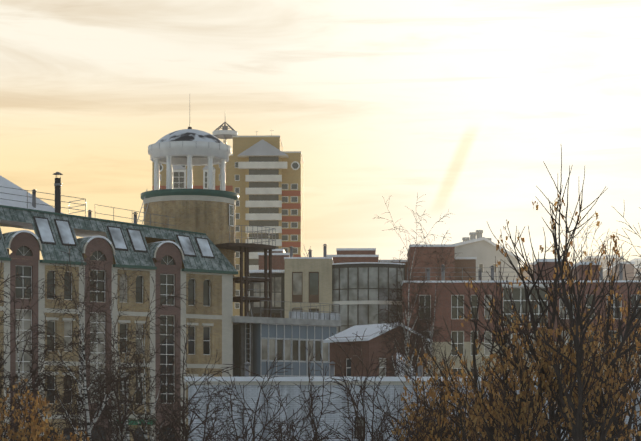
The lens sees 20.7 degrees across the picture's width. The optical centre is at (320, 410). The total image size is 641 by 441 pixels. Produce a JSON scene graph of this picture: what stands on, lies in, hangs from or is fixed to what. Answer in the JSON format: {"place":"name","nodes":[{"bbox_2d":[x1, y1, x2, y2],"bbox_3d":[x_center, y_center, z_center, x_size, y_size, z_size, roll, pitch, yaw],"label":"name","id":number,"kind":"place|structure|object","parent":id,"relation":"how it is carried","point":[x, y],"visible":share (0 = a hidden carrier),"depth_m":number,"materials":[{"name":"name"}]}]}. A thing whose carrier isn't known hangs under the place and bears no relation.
{"place":"outdoors","nodes":[
{"label":"outdoors","id":0,"kind":"place"},
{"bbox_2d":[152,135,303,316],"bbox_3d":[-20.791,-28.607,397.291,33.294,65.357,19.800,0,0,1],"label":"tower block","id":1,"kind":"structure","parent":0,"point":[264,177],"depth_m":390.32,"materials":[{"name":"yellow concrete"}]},
{"bbox_2d":[212,122,237,144],"bbox_3d":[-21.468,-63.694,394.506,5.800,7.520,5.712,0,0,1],"label":"cupola","id":2,"kind":"object","parent":1,"relation":"on","point":[225,133],"visible":0.85,"depth_m":393.28,"materials":[{"name":"metal"}]},
{"bbox_2d":[232,311,340,376],"bbox_3d":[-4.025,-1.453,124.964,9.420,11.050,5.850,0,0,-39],"label":"glass pavilion","id":3,"kind":"structure","parent":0,"point":[258,342],"depth_m":123.11,"materials":[{"name":"glass"}]},
{"bbox_2d":[215,225,275,317],"bbox_3d":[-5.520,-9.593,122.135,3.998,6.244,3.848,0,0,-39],"label":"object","id":4,"kind":"object","parent":3,"relation":"on","point":[246,280],"visible":0.88,"depth_m":121.40,"materials":[{"name":"metal"}]},
{"bbox_2d":[261,300,338,319],"bbox_3d":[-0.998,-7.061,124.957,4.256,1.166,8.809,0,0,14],"label":"railing","id":5,"kind":"object","parent":3,"relation":"on","point":[310,306],"visible":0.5,"depth_m":124.57,"materials":[{"name":"metal"}]},
{"bbox_2d":[0,0,640,266],"label":"sky","id":6,"kind":"structure","parent":0,"point":[460,106],"materials":[{"name":"beige"}]},
{"bbox_2d":[249,257,404,333],"bbox_3d":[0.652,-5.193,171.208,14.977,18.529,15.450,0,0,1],"label":"cream building","id":7,"kind":"structure","parent":0,"point":[354,290],"depth_m":164.90,"materials":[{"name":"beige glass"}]},
{"bbox_2d":[323,323,430,376],"bbox_3d":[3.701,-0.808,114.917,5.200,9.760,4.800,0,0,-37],"label":"brick house","id":8,"kind":"structure","parent":0,"point":[371,342],"depth_m":113.05,"materials":[{"name":"red brick"}]},
{"bbox_2d":[184,377,640,440],"bbox_3d":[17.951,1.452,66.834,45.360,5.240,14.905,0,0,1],"label":"wall","id":9,"kind":"structure","parent":0,"point":[287,386],"depth_m":59.99,"materials":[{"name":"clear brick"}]},
{"bbox_2d":[32,189,623,376],"bbox_3d":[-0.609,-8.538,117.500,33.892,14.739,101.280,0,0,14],"label":"roof vents and aerials","id":10,"kind":"object","parent":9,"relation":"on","point":[332,370],"visible":0.62,"depth_m":162.17,"materials":[{"name":"metal"}]},
{"bbox_2d":[258,244,640,280],"bbox_3d":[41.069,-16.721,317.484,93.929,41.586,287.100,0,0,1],"label":"blocks","id":11,"kind":"structure","parent":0,"point":[345,255],"depth_m":224.97,"materials":[{"name":"paint"}]},
{"bbox_2d":[455,230,520,280],"bbox_3d":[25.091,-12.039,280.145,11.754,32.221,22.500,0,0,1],"label":"grey gable house","id":12,"kind":"structure","parent":0,"point":[480,248],"depth_m":269.38,"materials":[{"name":"paint"}]},
{"bbox_2d":[402,280,640,376],"bbox_3d":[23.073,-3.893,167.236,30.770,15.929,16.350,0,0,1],"label":"red brick building","id":13,"kind":"structure","parent":0,"point":[450,305],"depth_m":159.67,"materials":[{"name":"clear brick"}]},
{"bbox_2d":[407,267,535,280],"bbox_3d":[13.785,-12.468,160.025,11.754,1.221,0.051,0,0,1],"label":"roof railing","id":14,"kind":"object","parent":13,"relation":"on","point":[462,276],"visible":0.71,"depth_m":160.01,"materials":[{"name":"metal"}]},
{"label":"ground","id":15,"kind":"structure","parent":0,"visible":0},
{"bbox_2d":[0,261,52,440],"bbox_3d":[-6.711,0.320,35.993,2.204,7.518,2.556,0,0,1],"label":"birch","id":16,"kind":"object","parent":15,"relation":"on","point":[3,362],"visible":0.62,"depth_m":36.02,"materials":[{"name":"brown plant"}]},
{"bbox_2d":[7,421,65,440],"bbox_3d":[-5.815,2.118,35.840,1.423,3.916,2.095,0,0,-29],"label":"bush","id":17,"kind":"object","parent":15,"relation":"on","point":[42,438],"visible":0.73,"depth_m":35.88,"materials":[{"name":"orange plant"}]},
{"bbox_2d":[0,262,76,440],"bbox_3d":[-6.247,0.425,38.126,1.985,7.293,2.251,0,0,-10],"label":"birch","id":18,"kind":"object","parent":15,"relation":"on","point":[36,383],"visible":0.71,"depth_m":37.93,"materials":[{"name":"brown plant"}]},
{"bbox_2d":[0,378,88,440],"bbox_3d":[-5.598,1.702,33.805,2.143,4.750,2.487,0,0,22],"label":"dry leaf tree","id":19,"kind":"object","parent":15,"relation":"on","point":[41,404],"visible":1,"depth_m":33.59,"materials":[{"name":"orange plant"}]},
{"bbox_2d":[24,244,128,440],"bbox_3d":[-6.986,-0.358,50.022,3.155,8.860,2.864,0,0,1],"label":"birch","id":20,"kind":"object","parent":15,"relation":"on","point":[80,368],"visible":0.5,"depth_m":50.08,"materials":[{"name":"brown plant"}]},
{"bbox_2d":[28,245,150,440],"bbox_3d":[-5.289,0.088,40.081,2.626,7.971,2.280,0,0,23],"label":"birch","id":21,"kind":"object","parent":15,"relation":"on","point":[102,411],"visible":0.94,"depth_m":40.17,"materials":[{"name":"brown plant"}]},
{"bbox_2d":[43,325,174,440],"bbox_3d":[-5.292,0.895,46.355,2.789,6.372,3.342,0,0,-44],"label":"bare tree","id":22,"kind":"object","parent":15,"relation":"on","point":[117,397],"visible":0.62,"depth_m":46.78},
{"bbox_2d":[60,250,172,440],"bbox_3d":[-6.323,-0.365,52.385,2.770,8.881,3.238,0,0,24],"label":"birch","id":23,"kind":"object","parent":15,"relation":"on","point":[122,375],"visible":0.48,"depth_m":52.07,"materials":[{"name":"brown plant"}]},
{"bbox_2d":[0,175,237,440],"bbox_3d":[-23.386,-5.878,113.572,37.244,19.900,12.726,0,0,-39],"label":"building","id":24,"kind":"structure","parent":15,"relation":"on","point":[208,271],"depth_m":114.77,"materials":[{"name":"beige concrete"}]},
{"bbox_2d":[53,172,62,212],"bbox_3d":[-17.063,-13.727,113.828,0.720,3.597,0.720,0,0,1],"label":"chimney pipe","id":25,"kind":"object","parent":24,"relation":"attached to","point":[57,184],"visible":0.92,"depth_m":113.65,"materials":[{"name":"metal"}]},
{"bbox_2d":[0,186,174,225],"bbox_3d":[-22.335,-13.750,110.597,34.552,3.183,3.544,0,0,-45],"label":"roof railing","id":26,"kind":"object","parent":24,"relation":"on","point":[27,196],"visible":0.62,"depth_m":114.91,"materials":[{"name":"metal"}]},
{"bbox_2d":[141,127,238,296],"bbox_3d":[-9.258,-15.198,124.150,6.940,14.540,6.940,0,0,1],"label":"round tower","id":27,"kind":"structure","parent":24,"relation":"on","point":[210,212],"depth_m":121.76,"materials":[{"name":"concrete"}]},
{"bbox_2d":[137,189,152,223],"bbox_3d":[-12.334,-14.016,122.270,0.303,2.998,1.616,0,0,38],"label":"roof ladder","id":28,"kind":"object","parent":27,"relation":"attached to","point":[141,208],"visible":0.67,"depth_m":122.25,"materials":[{"name":"metal"}]},
{"bbox_2d":[84,277,202,440],"bbox_3d":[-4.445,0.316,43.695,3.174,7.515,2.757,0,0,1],"label":"birch","id":29,"kind":"object","parent":15,"relation":"on","point":[138,371],"visible":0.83,"depth_m":43.84,"materials":[{"name":"brown plant"}]},
{"bbox_2d":[147,385,198,440],"bbox_3d":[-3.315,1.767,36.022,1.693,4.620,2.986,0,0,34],"label":"bare tree","id":30,"kind":"object","parent":15,"relation":"on","point":[159,427],"visible":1,"depth_m":36.57,"materials":[{"name":"brown plant"}]},
{"bbox_2d":[150,322,235,440],"bbox_3d":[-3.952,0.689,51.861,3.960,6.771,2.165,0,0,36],"label":"bare tree","id":31,"kind":"object","parent":15,"relation":"on","point":[213,418],"visible":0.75,"depth_m":51.80,"materials":[{"name":"brown plant"}]},
{"bbox_2d":[156,366,246,440],"bbox_3d":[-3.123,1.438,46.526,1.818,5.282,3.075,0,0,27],"label":"bare tree","id":32,"kind":"object","parent":15,"relation":"on","point":[217,409],"visible":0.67,"depth_m":46.77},
{"bbox_2d":[193,374,243,440],"bbox_3d":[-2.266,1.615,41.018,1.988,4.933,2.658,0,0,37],"label":"bare tree","id":33,"kind":"object","parent":15,"relation":"on","point":[228,426],"visible":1,"depth_m":41.00,"materials":[{"name":"brown plant"}]},
{"bbox_2d":[175,382,304,440],"bbox_3d":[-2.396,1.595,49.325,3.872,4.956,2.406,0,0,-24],"label":"bare tree","id":34,"kind":"object","parent":15,"relation":"on","point":[274,415],"visible":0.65,"depth_m":49.28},
{"bbox_2d":[209,349,298,440],"bbox_3d":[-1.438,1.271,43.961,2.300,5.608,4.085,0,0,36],"label":"bare tree","id":35,"kind":"object","parent":15,"relation":"on","point":[250,416],"visible":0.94,"depth_m":43.78,"materials":[{"name":"brown plant"}]},
{"bbox_2d":[254,384,328,440],"bbox_3d":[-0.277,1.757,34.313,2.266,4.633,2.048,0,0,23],"label":"bare tree","id":36,"kind":"object","parent":15,"relation":"on","point":[301,429],"visible":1,"depth_m":34.35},
{"bbox_2d":[260,349,350,440],"bbox_3d":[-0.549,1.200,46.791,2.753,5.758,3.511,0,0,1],"label":"bare tree","id":37,"kind":"object","parent":15,"relation":"on","point":[306,435],"visible":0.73,"depth_m":46.44,"materials":[{"name":"brown plant"}]},
{"bbox_2d":[270,339,344,440],"bbox_3d":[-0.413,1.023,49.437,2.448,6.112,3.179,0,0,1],"label":"bare tree","id":38,"kind":"object","parent":15,"relation":"on","point":[313,423],"visible":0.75,"depth_m":50.06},
{"bbox_2d":[316,347,425,440],"bbox_3d":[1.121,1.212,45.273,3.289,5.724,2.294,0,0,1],"label":"bare tree","id":39,"kind":"object","parent":15,"relation":"on","point":[361,416],"visible":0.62,"depth_m":45.10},
{"bbox_2d":[320,330,426,440],"bbox_3d":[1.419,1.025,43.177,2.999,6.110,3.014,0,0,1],"label":"bare tree","id":40,"kind":"object","parent":15,"relation":"on","point":[362,404],"visible":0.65,"depth_m":42.82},
{"bbox_2d":[325,359,437,440],"bbox_3d":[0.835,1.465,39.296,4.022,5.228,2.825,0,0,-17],"label":"bare tree","id":41,"kind":"object","parent":15,"relation":"on","point":[358,437],"visible":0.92,"depth_m":39.28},
{"bbox_2d":[358,383,442,440],"bbox_3d":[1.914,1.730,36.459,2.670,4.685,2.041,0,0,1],"label":"bare tree","id":42,"kind":"object","parent":15,"relation":"on","point":[408,434],"visible":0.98,"depth_m":36.05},
{"bbox_2d":[396,353,412,376],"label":"window","id":43,"kind":"structure","parent":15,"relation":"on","point":[401,364],"depth_m":101.73,"materials":[{"name":"paint"}]},
{"bbox_2d":[376,265,435,376],"bbox_3d":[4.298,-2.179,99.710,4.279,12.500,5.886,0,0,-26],"label":"tree","id":44,"kind":"object","parent":15,"relation":"on","point":[392,369],"visible":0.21,"depth_m":98.64,"materials":[{"name":"brown plant"}]},
{"bbox_2d":[354,320,461,440],"bbox_3d":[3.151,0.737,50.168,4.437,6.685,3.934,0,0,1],"label":"bare tree","id":45,"kind":"object","parent":15,"relation":"on","point":[404,334],"visible":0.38,"depth_m":49.42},
{"bbox_2d":[390,368,450,440],"bbox_3d":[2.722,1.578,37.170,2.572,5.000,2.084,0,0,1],"label":"box elder tree","id":46,"kind":"object","parent":15,"relation":"on","point":[432,396],"visible":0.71,"depth_m":37.09,"materials":[{"name":"brown plant"}]},
{"bbox_2d":[373,194,472,376],"bbox_3d":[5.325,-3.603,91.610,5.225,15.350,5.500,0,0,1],"label":"birch","id":47,"kind":"object","parent":15,"relation":"on","point":[400,324],"visible":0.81,"depth_m":91.27,"materials":[{"name":"brown plant"}]},
{"bbox_2d":[398,352,461,440],"bbox_3d":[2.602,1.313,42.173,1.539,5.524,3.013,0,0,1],"label":"box elder tree","id":48,"kind":"object","parent":15,"relation":"on","point":[430,404],"visible":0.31,"depth_m":41.70,"materials":[{"name":"brown plant"}]},
{"bbox_2d":[395,230,468,376],"bbox_3d":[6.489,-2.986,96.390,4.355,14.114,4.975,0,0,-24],"label":"birch","id":49,"kind":"object","parent":15,"relation":"on","point":[433,331],"visible":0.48,"depth_m":96.04,"materials":[{"name":"brown plant"}]},
{"bbox_2d":[397,341,471,440],"bbox_3d":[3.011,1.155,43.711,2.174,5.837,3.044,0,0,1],"label":"box elder tree","id":50,"kind":"object","parent":15,"relation":"on","point":[418,386],"visible":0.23,"depth_m":43.77,"materials":[{"name":"brown plant"}]},
{"bbox_2d":[435,360,487,440],"bbox_3d":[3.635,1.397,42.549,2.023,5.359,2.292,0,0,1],"label":"box elder tree","id":51,"kind":"object","parent":15,"relation":"on","point":[453,377],"visible":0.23,"depth_m":42.83,"materials":[{"name":"brown plant"}]},
{"bbox_2d":[444,356,485,439],"bbox_3d":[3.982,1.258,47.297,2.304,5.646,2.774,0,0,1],"label":"bare tree","id":52,"kind":"object","parent":15,"relation":"on","point":[464,387],"visible":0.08,"depth_m":46.59,"materials":[{"name":"brown plant"}]},
{"bbox_2d":[392,354,545,440],"bbox_3d":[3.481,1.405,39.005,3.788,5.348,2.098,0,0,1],"label":"box elder tree","id":53,"kind":"object","parent":15,"relation":"on","point":[483,413],"visible":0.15,"depth_m":39.13,"materials":[{"name":"brown plant"}]},
{"bbox_2d":[408,370,532,440],"bbox_3d":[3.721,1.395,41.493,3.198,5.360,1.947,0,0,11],"label":"bare tree","id":54,"kind":"object","parent":15,"relation":"on","point":[450,415],"visible":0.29,"depth_m":41.12,"materials":[{"name":"brown plant"}]},
{"bbox_2d":[417,256,534,440],"bbox_3d":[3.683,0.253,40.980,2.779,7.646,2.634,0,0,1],"label":"box elder tree","id":55,"kind":"object","parent":15,"relation":"on","point":[447,373],"visible":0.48,"depth_m":40.90,"materials":[{"name":"brown plant"}]},
{"bbox_2d":[417,340,544,440],"bbox_3d":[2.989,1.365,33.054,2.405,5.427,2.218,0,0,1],"label":"box elder tree","id":56,"kind":"object","parent":15,"relation":"on","point":[515,384],"visible":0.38,"depth_m":32.66,"materials":[{"name":"brown plant"}]},
{"bbox_2d":[451,352,535,440],"bbox_3d":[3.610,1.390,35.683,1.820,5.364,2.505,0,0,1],"label":"box elder tree","id":57,"kind":"object","parent":15,"relation":"on","point":[481,392],"visible":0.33,"depth_m":36.12,"materials":[{"name":"brown plant"}]},
{"bbox_2d":[454,348,571,440],"bbox_3d":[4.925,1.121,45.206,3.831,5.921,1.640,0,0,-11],"label":"box elder tree","id":58,"kind":"object","parent":15,"relation":"on","point":[522,389],"visible":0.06,"depth_m":45.53,"materials":[{"name":"brown plant"}]},
{"bbox_2d":[451,262,599,440],"bbox_3d":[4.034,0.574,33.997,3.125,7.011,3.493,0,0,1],"label":"box elder tree","id":59,"kind":"object","parent":15,"relation":"on","point":[501,342],"visible":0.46,"depth_m":33.78,"materials":[{"name":"brown plant"}]},
{"bbox_2d":[464,167,606,440],"bbox_3d":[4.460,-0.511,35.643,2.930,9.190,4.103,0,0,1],"label":"box elder tree","id":60,"kind":"object","parent":15,"relation":"on","point":[553,295],"visible":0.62,"depth_m":35.43,"materials":[{"name":"brown plant"}]},
{"bbox_2d":[438,148,640,440],"bbox_3d":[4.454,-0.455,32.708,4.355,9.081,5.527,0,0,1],"label":"box elder tree","id":61,"kind":"object","parent":15,"relation":"on","point":[562,268],"visible":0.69,"depth_m":32.44,"materials":[{"name":"brown plant"}]},
{"bbox_2d":[478,272,603,440],"bbox_3d":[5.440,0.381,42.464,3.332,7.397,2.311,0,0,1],"label":"box elder tree","id":62,"kind":"object","parent":15,"relation":"on","point":[555,405],"visible":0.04,"depth_m":42.08,"materials":[{"name":"brown plant"}]},
{"bbox_2d":[463,330,618,440],"bbox_3d":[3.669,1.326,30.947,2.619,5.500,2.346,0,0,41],"label":"box elder tree","id":63,"kind":"object","parent":15,"relation":"on","point":[502,420],"visible":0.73,"depth_m":30.79,"materials":[{"name":"brown plant"}]},
{"bbox_2d":[469,316,632,440],"bbox_3d":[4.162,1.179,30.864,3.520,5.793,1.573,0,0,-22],"label":"box elder tree","id":64,"kind":"object","parent":15,"relation":"on","point":[571,354],"visible":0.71,"depth_m":30.83,"materials":[{"name":"brown plant"}]},
{"bbox_2d":[483,319,636,440],"bbox_3d":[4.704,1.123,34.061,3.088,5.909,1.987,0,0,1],"label":"box elder tree","id":65,"kind":"object","parent":15,"relation":"on","point":[598,367],"visible":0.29,"depth_m":34.01,"materials":[{"name":"brown plant"}]},
{"bbox_2d":[482,302,640,440],"bbox_3d":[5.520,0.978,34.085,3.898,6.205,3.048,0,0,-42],"label":"box elder tree","id":66,"kind":"object","parent":15,"relation":"on","point":[612,433],"visible":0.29,"depth_m":33.76,"materials":[{"name":"brown plant"}]},
{"bbox_2d":[493,234,640,440],"bbox_3d":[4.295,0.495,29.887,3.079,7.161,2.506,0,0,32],"label":"box elder tree","id":67,"kind":"object","parent":15,"relation":"on","point":[577,430],"visible":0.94,"depth_m":29.85,"materials":[{"name":"brown plant"}]},
{"bbox_2d":[547,214,597,269],"bbox_3d":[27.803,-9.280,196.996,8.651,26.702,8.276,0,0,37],"label":"tree","id":68,"kind":"object","parent":15,"relation":"on","point":[567,240],"visible":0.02,"depth_m":197.90,"materials":[{"name":"brown plant"}]},
{"bbox_2d":[565,209,612,276],"bbox_3d":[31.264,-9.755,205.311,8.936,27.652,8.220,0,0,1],"label":"tree","id":69,"kind":"object","parent":15,"relation":"on","point":[592,241],"visible":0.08,"depth_m":204.77,"materials":[{"name":"brown plant"}]},
{"bbox_2d":[550,233,640,440],"bbox_3d":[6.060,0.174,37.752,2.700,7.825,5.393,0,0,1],"label":"box elder tree","id":70,"kind":"object","parent":15,"relation":"on","point":[610,320],"visible":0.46,"depth_m":36.61,"materials":[{"name":"brown plant"}]},
{"bbox_2d":[569,258,640,440],"bbox_3d":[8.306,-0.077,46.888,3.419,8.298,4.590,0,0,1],"label":"box elder tree","id":71,"kind":"object","parent":15,"relation":"on","point":[616,295],"visible":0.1,"depth_m":47.00,"materials":[{"name":"brown plant"}]},
{"bbox_2d":[573,295,640,440],"bbox_3d":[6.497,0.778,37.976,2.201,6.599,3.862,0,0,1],"label":"box elder tree","id":72,"kind":"object","parent":15,"relation":"on","point":[637,327],"visible":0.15,"depth_m":38.06,"materials":[{"name":"brown plant"}]},
{"bbox_2d":[576,329,640,440],"bbox_3d":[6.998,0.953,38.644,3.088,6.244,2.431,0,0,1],"label":"box elder tree","id":73,"kind":"object","parent":15,"relation":"on","point":[635,434],"visible":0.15,"depth_m":38.57,"materials":[{"name":"brown plant"}]},
{"bbox_2d":[591,229,627,276],"bbox_3d":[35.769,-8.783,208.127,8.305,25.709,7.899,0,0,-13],"label":"tree","id":74,"kind":"object","parent":15,"relation":"on","point":[609,253],"visible":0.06,"depth_m":207.79,"materials":[{"name":"brown plant"}]},
{"bbox_2d":[613,205,640,372],"bbox_3d":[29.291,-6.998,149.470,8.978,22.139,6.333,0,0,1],"label":"tree","id":75,"kind":"object","parent":15,"relation":"on","point":[629,262],"visible":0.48,"depth_m":149.51,"materials":[{"name":"brown plant"}]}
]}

